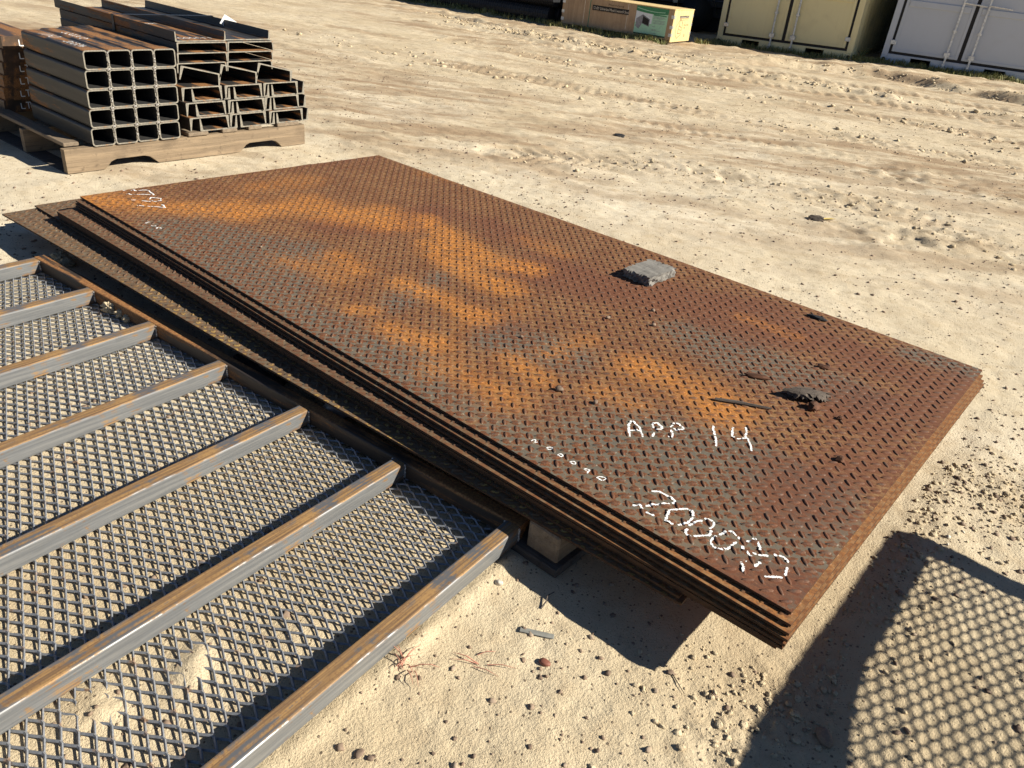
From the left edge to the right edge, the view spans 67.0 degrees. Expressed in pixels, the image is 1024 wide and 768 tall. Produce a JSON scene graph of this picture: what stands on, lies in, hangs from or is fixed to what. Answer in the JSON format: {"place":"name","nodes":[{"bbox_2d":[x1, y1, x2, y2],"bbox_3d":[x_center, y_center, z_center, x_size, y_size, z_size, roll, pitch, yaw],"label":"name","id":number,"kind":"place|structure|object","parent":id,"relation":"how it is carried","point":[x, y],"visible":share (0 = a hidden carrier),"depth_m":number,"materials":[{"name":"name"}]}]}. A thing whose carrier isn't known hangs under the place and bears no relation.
{"place":"outdoors","nodes":[
{"label":"outdoors","id":0,"kind":"place"},
{"bbox_2d":[322,403,350,417],"bbox_3d":[-0.469,0.064,2.194,0.141,0.091,0.106,-7,43,-39],"label":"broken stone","id":1,"kind":"object","parent":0,"point":[333,410],"visible":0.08,"depth_m":2.15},
{"bbox_2d":[0,0,1023,767],"bbox_3d":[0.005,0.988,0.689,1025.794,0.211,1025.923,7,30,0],"label":"ground","id":2,"kind":"structure","parent":0,"point":[958,720],"depth_m":2.17,"materials":[{"name":"sand"}]},
{"bbox_2d":[50,251,70,261],"bbox_3d":[-1.723,-0.481,2.952,0.070,0.059,0.054,7,30,0],"label":"sand clod","id":3,"kind":"object","parent":2,"relation":"on","point":[56,256],"visible":0.56,"depth_m":2.93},
{"bbox_2d":[58,257,75,267],"bbox_3d":[-1.680,-0.453,2.919,0.056,0.054,0.052,7,30,0],"label":"sand clod","id":4,"kind":"object","parent":2,"relation":"on","point":[67,262],"visible":0.69,"depth_m":2.90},
{"bbox_2d":[0,107,304,173],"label":"wooden pallet","id":5,"kind":"object","parent":2,"relation":"on","point":[36,140],"visible":0.48,"depth_m":4.20,"materials":[{"name":"brown wood"}]},
{"bbox_2d":[31,102,116,146],"bbox_3d":[-2.317,-1.384,4.083,0.682,0.098,0.126,27,35,31],"label":"square tube","id":6,"kind":"object","parent":5,"relation":"on","point":[104,136],"visible":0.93,"depth_m":4.00,"materials":[{"name":"black metal"}]},
{"bbox_2d":[29,84,115,127],"bbox_3d":[-2.302,-1.462,4.039,0.682,0.098,0.126,27,35,31],"label":"square tube","id":7,"kind":"object","parent":6,"relation":"on","point":[98,118],"visible":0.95,"depth_m":3.96,"materials":[{"name":"black metal"}]},
{"bbox_2d":[26,66,112,108],"bbox_3d":[-2.291,-1.542,3.999,0.682,0.098,0.126,27,35,31],"label":"square tube","id":8,"kind":"object","parent":7,"relation":"on","point":[94,99],"visible":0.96,"depth_m":3.92,"materials":[{"name":"black metal"}]},
{"bbox_2d":[24,48,111,89],"bbox_3d":[-2.279,-1.623,3.959,0.682,0.098,0.126,27,35,31],"label":"square tube","id":9,"kind":"object","parent":8,"relation":"on","point":[88,79],"visible":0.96,"depth_m":3.88,"materials":[{"name":"black metal"}]},
{"bbox_2d":[21,29,109,69],"bbox_3d":[-2.266,-1.697,3.915,0.682,0.090,0.122,27,35,31],"label":"square tube","id":10,"kind":"object","parent":9,"relation":"on","point":[71,51],"visible":1,"depth_m":3.84,"materials":[{"name":"black metal"}]},
{"bbox_2d":[114,123,138,143],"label":"square tube","id":11,"kind":"object","parent":5,"relation":"on","point":[125,134],"visible":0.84,"depth_m":4.05,"materials":[{"name":"black metal"}]},
{"bbox_2d":[110,105,137,125],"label":"square tube","id":12,"kind":"object","parent":11,"relation":"on","point":[123,116],"visible":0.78,"depth_m":4.01,"materials":[{"name":"black metal"}]},
{"bbox_2d":[108,86,135,107],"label":"square tube","id":13,"kind":"object","parent":12,"relation":"on","point":[124,97],"visible":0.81,"depth_m":3.97,"materials":[{"name":"black metal"}]},
{"bbox_2d":[108,67,134,88],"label":"square tube","id":14,"kind":"object","parent":13,"relation":"on","point":[121,78],"visible":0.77,"depth_m":3.93,"materials":[{"name":"black metal"}]},
{"bbox_2d":[41,28,132,68],"bbox_3d":[-2.215,-1.746,4.013,0.742,0.090,0.122,27,35,31],"label":"square tube","id":15,"kind":"object","parent":14,"relation":"on","point":[119,57],"visible":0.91,"depth_m":3.91,"materials":[{"name":"black metal"}]},
{"bbox_2d":[136,121,159,141],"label":"square tube","id":16,"kind":"object","parent":5,"relation":"on","point":[149,132],"visible":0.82,"depth_m":4.13,"materials":[{"name":"black metal"}]},
{"bbox_2d":[132,103,159,123],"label":"square tube","id":17,"kind":"object","parent":16,"relation":"on","point":[146,114],"visible":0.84,"depth_m":4.09,"materials":[{"name":"black metal"}]},
{"bbox_2d":[134,85,157,105],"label":"square tube","id":18,"kind":"object","parent":17,"relation":"on","point":[145,95],"visible":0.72,"depth_m":4.05,"materials":[{"name":"black metal"}]},
{"bbox_2d":[131,66,156,86],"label":"square tube","id":19,"kind":"object","parent":18,"relation":"on","point":[144,77],"visible":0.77,"depth_m":4.01,"materials":[{"name":"black metal"}]},
{"bbox_2d":[58,26,155,67],"bbox_3d":[-2.161,-1.794,4.109,0.797,0.090,0.122,27,35,31],"label":"square tube","id":20,"kind":"object","parent":19,"relation":"on","point":[143,57],"visible":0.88,"depth_m":4.00,"materials":[{"name":"black metal"}]},
{"bbox_2d":[158,121,180,139],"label":"square tube","id":21,"kind":"object","parent":5,"relation":"on","point":[170,130],"visible":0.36,"depth_m":4.21,"materials":[{"name":"black metal"}]},
{"bbox_2d":[157,103,178,121],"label":"square tube","id":22,"kind":"object","parent":21,"relation":"on","point":[168,112],"visible":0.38,"depth_m":4.17,"materials":[{"name":"black metal"}]},
{"bbox_2d":[153,85,178,103],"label":"square tube","id":23,"kind":"object","parent":22,"relation":"on","point":[167,94],"visible":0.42,"depth_m":4.13,"materials":[{"name":"black metal"}]},
{"bbox_2d":[155,67,176,85],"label":"square tube","id":24,"kind":"object","parent":23,"relation":"on","point":[165,76],"visible":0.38,"depth_m":4.09,"materials":[{"name":"black metal"}]},
{"bbox_2d":[77,25,175,67],"bbox_3d":[-2.106,-1.841,4.202,0.830,0.090,0.116,27,35,31],"label":"square tube","id":25,"kind":"object","parent":24,"relation":"on","point":[164,56],"visible":0.55,"depth_m":4.08,"materials":[{"name":"black metal"}]},
{"bbox_2d":[192,115,237,130],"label":"steel channel","id":26,"kind":"object","parent":5,"relation":"on","point":[201,124],"visible":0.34,"depth_m":4.41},
{"bbox_2d":[178,114,228,130],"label":"steel channel","id":27,"kind":"object","parent":26,"relation":"on","point":[185,122],"visible":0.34,"depth_m":4.29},
{"bbox_2d":[188,101,233,116],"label":"steel channel","id":28,"kind":"object","parent":27,"relation":"on","point":[198,110],"visible":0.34,"depth_m":4.35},
{"bbox_2d":[176,99,225,116],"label":"steel channel","id":29,"kind":"object","parent":28,"relation":"on","point":[217,105],"visible":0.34,"depth_m":4.26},
{"bbox_2d":[184,86,230,101],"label":"steel channel","id":30,"kind":"object","parent":29,"relation":"on","point":[192,95],"visible":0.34,"depth_m":4.29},
{"bbox_2d":[175,74,222,100],"bbox_3d":[-2.130,-1.809,4.519,1.150,0.070,0.238,27,35,31],"label":"steel channel","id":31,"kind":"object","parent":30,"relation":"on","point":[189,82],"visible":0.34,"depth_m":4.29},
{"bbox_2d":[176,64,220,84],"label":"steel channel","id":32,"kind":"object","parent":31,"relation":"on","point":[201,73],"visible":0.34,"depth_m":4.30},
{"bbox_2d":[174,54,226,72],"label":"steel channel","id":33,"kind":"object","parent":32,"relation":"on","point":[192,58],"visible":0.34,"depth_m":4.24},
{"bbox_2d":[60,18,227,62],"bbox_3d":[-2.160,-2.005,4.485,1.320,0.049,0.292,27,35,31],"label":"steel channel","id":34,"kind":"object","parent":33,"relation":"on","point":[189,48],"visible":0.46,"depth_m":4.25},
{"bbox_2d":[59,9,227,52],"bbox_3d":[-2.152,-2.049,4.461,1.320,0.049,0.292,27,35,31],"label":"steel channel","id":35,"kind":"object","parent":34,"relation":"on","point":[87,20],"visible":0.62,"depth_m":4.28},
{"bbox_2d":[54,0,225,41],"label":"steel channel","id":36,"kind":"object","parent":35,"relation":"on","point":[170,28],"visible":1,"depth_m":4.38,"materials":[{"name":"brown metal"}]},
{"bbox_2d":[110,13,211,31],"bbox_3d":[-2.039,-2.066,4.557,0.032,0.202,0.596,29,36,34],"label":"steel band","id":37,"kind":"object","parent":36,"relation":"attached to","point":[112,20],"visible":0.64,"depth_m":4.39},
{"bbox_2d":[237,112,274,126],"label":"steel channel","id":38,"kind":"object","parent":5,"relation":"on","point":[243,121],"visible":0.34,"depth_m":4.59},
{"bbox_2d":[227,111,265,126],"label":"steel channel","id":39,"kind":"object","parent":38,"relation":"on","point":[260,116],"visible":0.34,"depth_m":4.58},
{"bbox_2d":[233,98,271,112],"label":"steel channel","id":40,"kind":"object","parent":39,"relation":"on","point":[240,107],"visible":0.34,"depth_m":4.55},
{"bbox_2d":[225,97,264,112],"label":"steel channel","id":41,"kind":"object","parent":40,"relation":"on","point":[258,102],"visible":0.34,"depth_m":4.52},
{"bbox_2d":[230,84,268,98],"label":"steel channel","id":42,"kind":"object","parent":41,"relation":"on","point":[236,93],"visible":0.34,"depth_m":4.48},
{"bbox_2d":[220,73,261,98],"bbox_3d":[-1.963,-1.887,4.691,1.150,0.070,0.238,27,35,31],"label":"steel channel","id":43,"kind":"object","parent":42,"relation":"on","point":[226,80],"visible":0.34,"depth_m":4.46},
{"bbox_2d":[190,63,257,82],"bbox_3d":[-1.973,-1.960,4.645,1.150,0.070,0.238,27,23,31],"label":"steel channel","id":44,"kind":"object","parent":43,"relation":"on","point":[243,73],"visible":0.36,"depth_m":4.43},
{"bbox_2d":[274,107,307,122],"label":"steel channel","id":45,"kind":"object","parent":5,"relation":"on","point":[281,118],"visible":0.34,"depth_m":4.78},
{"bbox_2d":[266,107,302,122],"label":"steel channel","id":46,"kind":"object","parent":45,"relation":"on","point":[297,113],"visible":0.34,"depth_m":4.74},
{"bbox_2d":[271,94,305,109],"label":"steel channel","id":47,"kind":"object","parent":46,"relation":"on","point":[276,104],"visible":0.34,"depth_m":4.74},
{"bbox_2d":[264,94,298,108],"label":"steel channel","id":48,"kind":"object","parent":47,"relation":"on","point":[292,99],"visible":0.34,"depth_m":4.72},
{"bbox_2d":[269,78,303,95],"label":"steel channel","id":49,"kind":"object","parent":48,"relation":"on","point":[275,91],"visible":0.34,"depth_m":4.69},
{"bbox_2d":[257,72,297,95],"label":"steel channel","id":50,"kind":"object","parent":49,"relation":"on","point":[263,79],"visible":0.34,"depth_m":4.64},
{"bbox_2d":[228,61,291,80],"bbox_3d":[-1.823,-2.037,4.810,1.150,0.070,0.238,27,23,31],"label":"steel channel","id":51,"kind":"object","parent":50,"relation":"on","point":[279,72],"visible":0.34,"depth_m":4.60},
{"bbox_2d":[202,52,272,70],"bbox_3d":[-1.986,-2.059,4.720,1.320,0.049,0.292,27,35,31],"label":"steel channel","id":52,"kind":"object","parent":51,"relation":"on","point":[240,57],"visible":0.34,"depth_m":4.46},
{"bbox_2d":[197,42,272,60],"bbox_3d":[-1.975,-2.102,4.694,1.320,0.049,0.292,27,35,31],"label":"steel channel","id":53,"kind":"object","parent":52,"relation":"on","point":[250,49],"visible":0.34,"depth_m":4.44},
{"bbox_2d":[226,40,273,50],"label":"steel channel","id":54,"kind":"object","parent":53,"relation":"on","point":[267,44],"visible":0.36,"depth_m":4.42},
{"bbox_2d":[101,0,269,39],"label":"steel channel","id":55,"kind":"object","parent":54,"relation":"on","point":[235,30],"visible":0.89,"depth_m":4.66,"materials":[{"name":"metal"}]},
{"bbox_2d":[220,14,235,25],"bbox_3d":[-1.708,-2.175,4.654,0.006,0.060,0.090,41,14,31],"label":"paper tag","id":56,"kind":"object","parent":55,"relation":"attached to","point":[225,17],"visible":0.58,"depth_m":4.63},
{"bbox_2d":[0,255,528,767],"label":"panel","id":57,"kind":"object","parent":2,"relation":"on","point":[250,747],"visible":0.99,"depth_m":1.75,"materials":[{"name":"metal"}]},
{"bbox_2d":[100,301,115,314],"bbox_3d":[-1.351,-0.258,2.606,0.072,0.054,0.056,7,30,0],"label":"sand clod","id":58,"kind":"object","parent":57,"relation":"on","point":[108,308],"visible":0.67,"depth_m":2.59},
{"bbox_2d":[113,309,121,318],"bbox_3d":[-1.303,-0.242,2.589,0.046,0.043,0.061,24,34,28],"label":"sand clod","id":59,"kind":"object","parent":57,"relation":"on","point":[118,312],"visible":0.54,"depth_m":2.57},
{"bbox_2d":[122,314,129,322],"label":"sand clod","id":60,"kind":"object","parent":57,"relation":"on","point":[125,318],"visible":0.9,"depth_m":2.55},
{"bbox_2d":[394,645,439,682],"bbox_3d":[-0.200,0.528,1.494,0.071,0.019,0.131,-19,38,-38],"label":"dry grass tuft","id":61,"kind":"object","parent":2,"relation":"on","point":[403,660],"visible":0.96,"depth_m":1.48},
{"bbox_2d":[410,0,554,21],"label":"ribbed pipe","id":62,"kind":"object","parent":2,"relation":"on","point":[518,9],"visible":0.71,"depth_m":14.57,"materials":[{"name":"black plastic"}]},
{"bbox_2d":[510,0,559,7],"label":"ribbed pipe","id":63,"kind":"object","parent":62,"relation":"on","point":[553,3],"visible":1,"depth_m":14.24,"materials":[{"name":"black plastic"}]},
{"bbox_2d":[454,651,513,676],"bbox_3d":[-0.053,0.540,1.522,0.128,0.009,0.056,15,30,14],"label":"grass wisp","id":64,"kind":"object","parent":2,"relation":"on","point":[475,662],"depth_m":1.51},
{"bbox_2d":[495,579,502,585],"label":"pebble","id":65,"kind":"object","parent":2,"relation":"on","point":[498,582],"visible":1,"depth_m":1.70,"materials":[{"name":"stone"}]},
{"bbox_2d":[0,47,1023,564],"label":"pebbles","id":66,"kind":"object","parent":2,"relation":"on","point":[676,241],"visible":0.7,"depth_m":4.34,"materials":[{"name":"stone"}]},
{"bbox_2d":[8,337,1023,767],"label":"pebbles","id":67,"kind":"object","parent":2,"relation":"on","point":[358,753],"visible":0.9,"depth_m":1.53,"materials":[{"name":"stone"}]},
{"bbox_2d":[485,509,586,577],"bbox_3d":[0.531,0.112,2.315,0.218,0.098,1.558,28,36,32],"label":"timber skid","id":68,"kind":"object","parent":2,"relation":"on","point":[553,555],"visible":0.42,"depth_m":1.77,"materials":[{"name":"brown wood"}]},
{"bbox_2d":[2,164,687,605],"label":"checker plate","id":69,"kind":"object","parent":68,"relation":"on","point":[68,240],"visible":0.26,"depth_m":2.31,"materials":[{"name":"metal"}]},
{"bbox_2d":[34,198,682,598],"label":"checker plate","id":70,"kind":"object","parent":69,"relation":"on","point":[54,208],"visible":0.02,"depth_m":2.06,"materials":[{"name":"metal"}]},
{"bbox_2d":[59,217,775,648],"bbox_3d":[-0.147,-0.320,2.778,2.985,0.017,1.524,27,35,31],"label":"checker plate","id":71,"kind":"object","parent":70,"relation":"on","point":[465,463],"depth_m":1.85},
{"bbox_2d":[58,215,776,647],"bbox_3d":[-0.147,-0.325,2.769,2.985,0.017,1.524,27,35,31],"label":"checker plate","id":72,"kind":"object","parent":71,"relation":"on","point":[368,403],"visible":0.01,"depth_m":2.11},
{"bbox_2d":[57,213,783,649],"bbox_3d":[-0.141,-0.327,2.755,2.985,0.017,1.524,27,35,31],"label":"checker plate","id":73,"kind":"object","parent":72,"relation":"on","point":[737,621],"visible":0.08,"depth_m":1.81,"materials":[{"name":"metal"}]},
{"bbox_2d":[57,208,792,646],"bbox_3d":[-0.140,-0.334,2.749,2.985,0.017,1.524,27,35,31],"label":"checker plate","id":74,"kind":"object","parent":73,"relation":"on","point":[87,222],"visible":0.13,"depth_m":2.12,"materials":[{"name":"metal"}]},
{"bbox_2d":[75,205,983,641],"bbox_3d":[-0.101,-0.347,2.759,2.985,0.017,1.524,28,36,32],"label":"checker plate","id":75,"kind":"object","parent":74,"relation":"on","point":[623,539],"visible":0.04,"depth_m":1.81,"materials":[{"name":"metal"}]},
{"bbox_2d":[75,203,983,635],"bbox_3d":[-0.100,-0.358,2.760,2.985,0.017,1.524,28,36,32],"label":"checker plate","id":76,"kind":"object","parent":75,"relation":"on","point":[725,593],"visible":0.15,"depth_m":1.80,"materials":[{"name":"metal"}]},
{"bbox_2d":[76,199,982,626],"bbox_3d":[-0.098,-0.372,2.766,2.985,0.017,1.524,28,36,32],"label":"checker plate","id":77,"kind":"object","parent":76,"relation":"on","point":[756,601],"visible":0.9,"depth_m":1.84,"materials":[{"name":"metal"}]},
{"bbox_2d":[80,155,981,614],"bbox_3d":[-0.090,-0.391,2.782,2.985,0.017,1.524,28,36,32],"label":"checker plate","id":78,"kind":"object","parent":77,"relation":"on","point":[438,293],"visible":0.99,"depth_m":2.37,"materials":[{"name":"brown metal"}]},
{"bbox_2d":[555,385,563,391],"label":"pebble","id":79,"kind":"object","parent":78,"relation":"on","point":[558,388],"visible":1,"depth_m":2.10,"materials":[{"name":"stone"}]},
{"bbox_2d":[623,259,676,285],"bbox_3d":[0.517,-0.421,2.912,0.134,0.036,0.185,29,38,35],"label":"stone block","id":80,"kind":"object","parent":78,"relation":"on","point":[649,272],"visible":1,"depth_m":2.88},
{"bbox_2d":[715,397,771,409],"bbox_3d":[0.640,0.053,2.138,0.155,0.010,0.009,9,30,5],"label":"split stick","id":81,"kind":"object","parent":78,"relation":"on","point":[738,402],"visible":1,"depth_m":2.14,"materials":[{"name":"brown wood"}]},
{"bbox_2d":[744,373,770,379],"bbox_3d":[0.726,-0.022,2.290,0.082,0.016,0.020,9,30,4],"label":"rust flake","id":82,"kind":"object","parent":78,"relation":"on","point":[758,376],"visible":1,"depth_m":2.28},
{"bbox_2d":[782,387,832,401],"bbox_3d":[0.845,0.026,2.211,0.155,0.026,0.084,7,21,-5],"label":"bark piece","id":83,"kind":"object","parent":78,"relation":"on","point":[803,393],"visible":1,"depth_m":2.19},
{"bbox_2d":[808,400,820,410],"bbox_3d":[0.844,0.065,2.159,0.034,0.031,0.039,16,31,16],"label":"pebble","id":84,"kind":"object","parent":78,"relation":"on","point":[813,405],"visible":1,"depth_m":2.15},
{"bbox_2d":[807,314,827,320],"bbox_3d":[1.079,-0.236,2.739,0.081,0.014,0.026,23,33,27],"label":"rubber scrap","id":85,"kind":"object","parent":78,"relation":"on","point":[818,317],"visible":1,"depth_m":2.73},
{"bbox_2d":[817,364,830,369],"bbox_3d":[0.967,-0.053,2.395,0.040,0.014,0.021,15,31,15],"label":"rust flake","id":86,"kind":"object","parent":78,"relation":"on","point":[823,366],"visible":1,"depth_m":2.39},
{"bbox_2d":[835,455,844,462],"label":"pebble","id":87,"kind":"object","parent":78,"relation":"on","point":[840,459],"visible":1,"depth_m":1.94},
{"bbox_2d":[519,627,553,638],"bbox_3d":[0.051,0.513,1.594,0.072,0.002,0.013,11,30,7],"label":"grey strip","id":88,"kind":"object","parent":2,"relation":"on","point":[541,633],"visible":1,"depth_m":1.59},
{"bbox_2d":[539,658,550,666],"bbox_3d":[0.065,0.551,1.532,0.025,0.012,0.017,22,33,25],"label":"pebble","id":89,"kind":"object","parent":2,"relation":"on","point":[544,662],"visible":1,"depth_m":1.53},
{"bbox_2d":[541,592,553,608],"bbox_3d":[0.076,0.466,1.676,0.008,0.009,0.062,20,32,22],"label":"twig","id":90,"kind":"object","parent":2,"relation":"on","point":[542,606],"visible":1,"depth_m":1.67,"materials":[{"name":"brown wood"}]},
{"bbox_2d":[553,7,561,21],"bbox_3d":[-1.409,-7.869,15.712,5.575,0.298,0.298,22,33,25],"label":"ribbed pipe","id":91,"kind":"object","parent":2,"relation":"on","point":[558,13],"visible":0.06,"depth_m":14.46,"materials":[{"name":"black plastic"}]},
{"bbox_2d":[613,133,624,137],"bbox_3d":[0.827,-1.933,6.020,0.097,0.034,0.057,-3,31,-17],"label":"litter scrap","id":92,"kind":"object","parent":2,"relation":"on","point":[619,135],"visible":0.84,"depth_m":6.00,"materials":[{"name":"black rubber"}]},
{"bbox_2d":[561,0,694,44],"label":"plywood crate","id":93,"kind":"object","parent":2,"relation":"on","point":[672,24],"visible":0.98,"depth_m":13.43,"materials":[{"name":"brown wood"}]},
{"bbox_2d":[270,12,1023,270],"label":"sand clods","id":94,"kind":"object","parent":2,"relation":"on","point":[837,128],"visible":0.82,"depth_m":8.35,"materials":[{"name":"sand"}]},
{"bbox_2d":[634,0,723,32],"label":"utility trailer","id":95,"kind":"object","parent":2,"relation":"on","point":[707,15],"visible":0.24,"depth_m":16.11,"materials":[{"name":"black metal"}]},
{"bbox_2d":[401,0,1023,83],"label":"verge grass","id":96,"kind":"structure","parent":2,"relation":"on","point":[857,58],"depth_m":13.53,"materials":[{"name":"plant"}]},
{"bbox_2d":[570,445,1023,767],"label":"soil crumbs","id":97,"kind":"object","parent":2,"relation":"on","point":[795,715],"visible":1,"depth_m":1.60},
{"bbox_2d":[716,0,901,59],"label":"shipping container","id":98,"kind":"object","parent":2,"relation":"on","point":[847,28],"visible":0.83,"depth_m":13.83,"materials":[{"name":"metal"}]},
{"bbox_2d":[723,0,790,48],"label":"door","id":99,"kind":"structure","parent":98,"relation":"in","point":[755,18],"depth_m":14.01,"materials":[{"name":"paint"}]},
{"bbox_2d":[785,0,857,50],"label":"door","id":100,"kind":"structure","parent":98,"relation":"in","point":[817,22],"depth_m":13.52,"materials":[{"name":"paint"}]},
{"bbox_2d":[808,215,824,221],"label":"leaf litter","id":101,"kind":"object","parent":2,"relation":"on","point":[818,218],"visible":0.95,"depth_m":4.53,"materials":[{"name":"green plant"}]},
{"bbox_2d":[816,727,832,748],"bbox_3d":[0.582,0.658,1.440,0.029,0.025,0.043,2,36,-9],"label":"pebble","id":102,"kind":"object","parent":2,"relation":"on","point":[824,737],"visible":1,"depth_m":1.43,"materials":[{"name":"stone"}]},
{"bbox_2d":[880,0,1023,81],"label":"shipping container","id":103,"kind":"object","parent":2,"relation":"on","point":[981,35],"visible":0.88,"depth_m":12.93,"materials":[{"name":"metal"}]},
{"bbox_2d":[890,0,987,68],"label":"door","id":104,"kind":"structure","parent":103,"relation":"in","point":[932,28],"depth_m":13.04,"materials":[{"name":"white paint"}]},
{"bbox_2d":[961,0,1023,71],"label":"door","id":105,"kind":"structure","parent":103,"relation":"in","point":[996,38],"depth_m":12.73,"materials":[{"name":"white paint"}]},
{"bbox_3d":[-3.191,-1.929,5.083,1.200,0.118,0.980,27,35,31],"label":"wooden pallet","id":106,"kind":"object","parent":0,"visible":0},
{"bbox_2d":[0,98,32,111],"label":"steel bar","id":107,"kind":"object","parent":106,"relation":"on","point":[19,105],"visible":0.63,"depth_m":4.33,"materials":[{"name":"brown metal"}]},
{"bbox_2d":[0,86,30,100],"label":"steel bar","id":108,"kind":"object","parent":107,"relation":"on","point":[10,94],"visible":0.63,"depth_m":4.29,"materials":[{"name":"brown metal"}]},
{"bbox_2d":[0,73,30,87],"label":"steel bar","id":109,"kind":"object","parent":108,"relation":"on","point":[14,81],"visible":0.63,"depth_m":4.25,"materials":[{"name":"brown metal"}]},
{"bbox_2d":[0,61,27,75],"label":"steel bar","id":110,"kind":"object","parent":109,"relation":"on","point":[13,68],"visible":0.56,"depth_m":4.21,"materials":[{"name":"brown metal"}]},
{"bbox_2d":[0,48,25,62],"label":"steel bar","id":111,"kind":"object","parent":110,"relation":"on","point":[11,55],"visible":0.46,"depth_m":4.17,"materials":[{"name":"brown metal"}]},
{"bbox_2d":[0,22,24,49],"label":"steel bar","id":112,"kind":"object","parent":111,"relation":"on","point":[10,37],"visible":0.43,"depth_m":4.16,"materials":[{"name":"brown metal"}]}
]}

